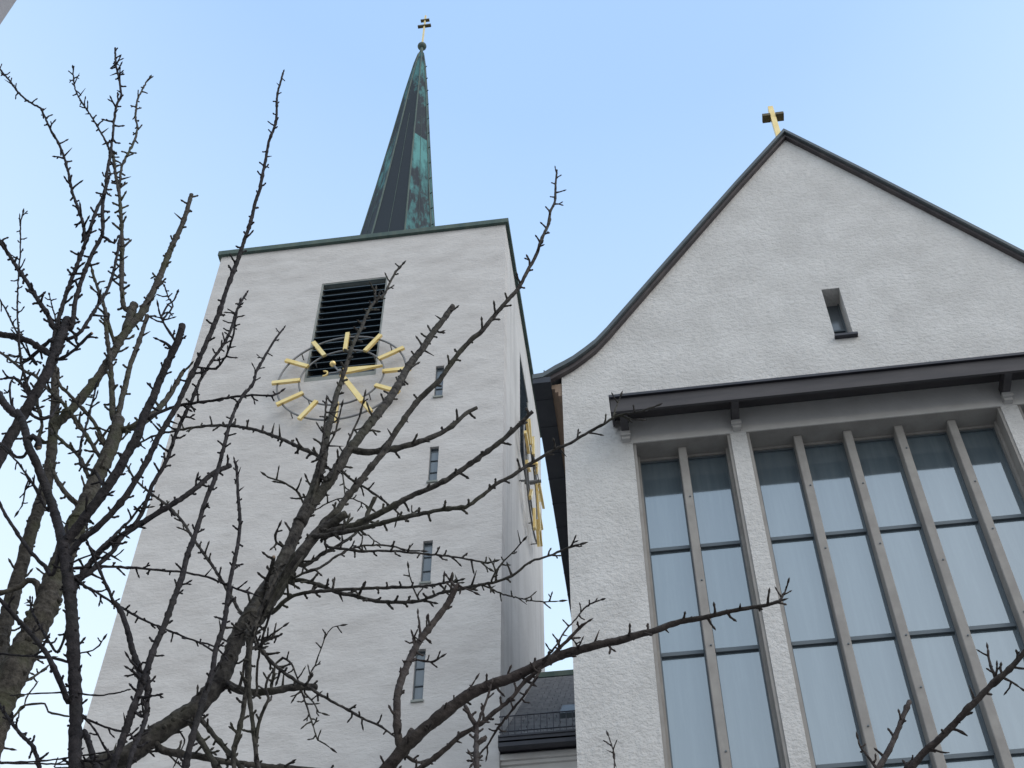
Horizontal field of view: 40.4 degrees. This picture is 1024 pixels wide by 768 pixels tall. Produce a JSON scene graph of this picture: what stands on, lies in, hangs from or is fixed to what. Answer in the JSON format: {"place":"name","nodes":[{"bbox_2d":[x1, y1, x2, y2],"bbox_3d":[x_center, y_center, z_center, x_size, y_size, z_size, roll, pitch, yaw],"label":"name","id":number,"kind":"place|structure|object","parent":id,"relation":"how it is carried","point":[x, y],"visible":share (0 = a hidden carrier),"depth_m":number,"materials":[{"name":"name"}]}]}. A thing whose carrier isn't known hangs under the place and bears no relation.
{"place":"outdoors","nodes":[
{"label":"outdoors","id":0,"kind":"place"},
{"bbox_2d":[0,0,15,23],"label":"apartment house","id":1,"kind":"structure","parent":0,"point":[6,6],"depth_m":13.50,"materials":[{"name":"paint"}]},
{"bbox_2d":[82,15,544,767],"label":"church tower","id":2,"kind":"structure","parent":0,"point":[314,297],"depth_m":33.49,"materials":[{"name":"paint"}]},
{"bbox_2d":[410,651,425,702],"bbox_3d":[-1.892,5.973,28.403,0.260,1.380,0.170,-6,-51,5],"label":"slit window","id":3,"kind":"structure","parent":2,"relation":"in","point":[419,666],"depth_m":28.41,"materials":[{"name":"grey glass"}]},
{"bbox_2d":[419,542,432,584],"bbox_3d":[-1.885,3.978,30.867,0.260,1.320,0.170,-6,-51,5],"label":"slit window","id":4,"kind":"structure","parent":2,"relation":"in","point":[426,564],"depth_m":30.88,"materials":[{"name":"glass"}]},
{"bbox_2d":[426,448,438,482],"bbox_3d":[-1.877,1.961,33.357,0.260,1.290,0.170,-6,-51,5],"label":"slit window","id":5,"kind":"structure","parent":2,"relation":"in","point":[433,466],"depth_m":33.42,"materials":[{"name":"glass"}]},
{"bbox_2d":[433,368,443,397],"bbox_3d":[-1.870,-0.027,35.813,0.260,1.310,0.170,-6,-51,5],"label":"slit window","id":6,"kind":"structure","parent":2,"relation":"in","point":[438,390],"depth_m":35.69,"materials":[{"name":"glass"}]},
{"bbox_2d":[0,0,1023,767],"label":"sky","id":7,"kind":"structure","parent":0,"point":[646,112],"materials":[{"name":"blue"}]},
{"bbox_2d":[532,106,1023,767],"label":"church nave","id":8,"kind":"structure","parent":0,"point":[814,350],"depth_m":23.11,"materials":[{"name":"paint"}]},
{"bbox_2d":[633,434,789,767],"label":"window","id":9,"kind":"structure","parent":8,"relation":"in","point":[718,700],"depth_m":21.30,"materials":[{"name":"grey glass"}]},
{"bbox_2d":[827,304,857,338],"bbox_3d":[6.122,-1.189,26.096,0.415,1.575,0.540,-6,-51,5],"label":"slit window","id":10,"kind":"structure","parent":8,"relation":"in","point":[835,314],"depth_m":26.38,"materials":[{"name":"grey glass"}]},
{"bbox_2d":[746,407,1023,767],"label":"window","id":11,"kind":"structure","parent":8,"relation":"in","point":[899,541],"depth_m":21.32,"materials":[{"name":"glass"}]},
{"bbox_2d":[1017,404,1023,419],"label":"window","id":12,"kind":"structure","parent":8,"relation":"in","point":[1021,407],"depth_m":23.37,"materials":[{"name":"grey concrete"}]},
{"label":"ground","id":13,"kind":"structure","parent":0,"visible":0},
{"bbox_2d":[0,47,127,468],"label":"fruit tree","id":14,"kind":"object","parent":13,"relation":"on","point":[60,327],"visible":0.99,"depth_m":7.28,"materials":[{"name":"brown plant"}]},
{"bbox_2d":[0,75,198,761],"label":"fruit tree","id":15,"kind":"object","parent":13,"relation":"on","point":[15,672],"visible":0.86,"depth_m":8.35,"materials":[{"name":"brown plant"}]},
{"bbox_2d":[0,69,285,767],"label":"fruit tree","id":16,"kind":"object","parent":13,"relation":"on","point":[72,583],"visible":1,"depth_m":4.29,"materials":[{"name":"brown plant"}]},
{"bbox_2d":[82,166,662,767],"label":"fruit tree","id":17,"kind":"object","parent":13,"relation":"on","point":[282,576],"visible":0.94,"depth_m":4.91,"materials":[{"name":"brown plant"}]},
{"bbox_2d":[498,669,576,767],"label":"connecting wing","id":18,"kind":"structure","parent":13,"relation":"on","point":[541,731],"depth_m":26.89,"materials":[{"name":"grey tile"}]},
{"bbox_2d":[379,572,791,767],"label":"fruit tree","id":19,"kind":"object","parent":13,"relation":"on","point":[412,738],"visible":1,"depth_m":3.79,"materials":[{"name":"brown plant"}]},
{"bbox_2d":[856,642,1023,767],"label":"fruit tree","id":20,"kind":"object","parent":13,"relation":"on","point":[931,746],"visible":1,"depth_m":3.19,"materials":[{"name":"brown plant"}]}
]}

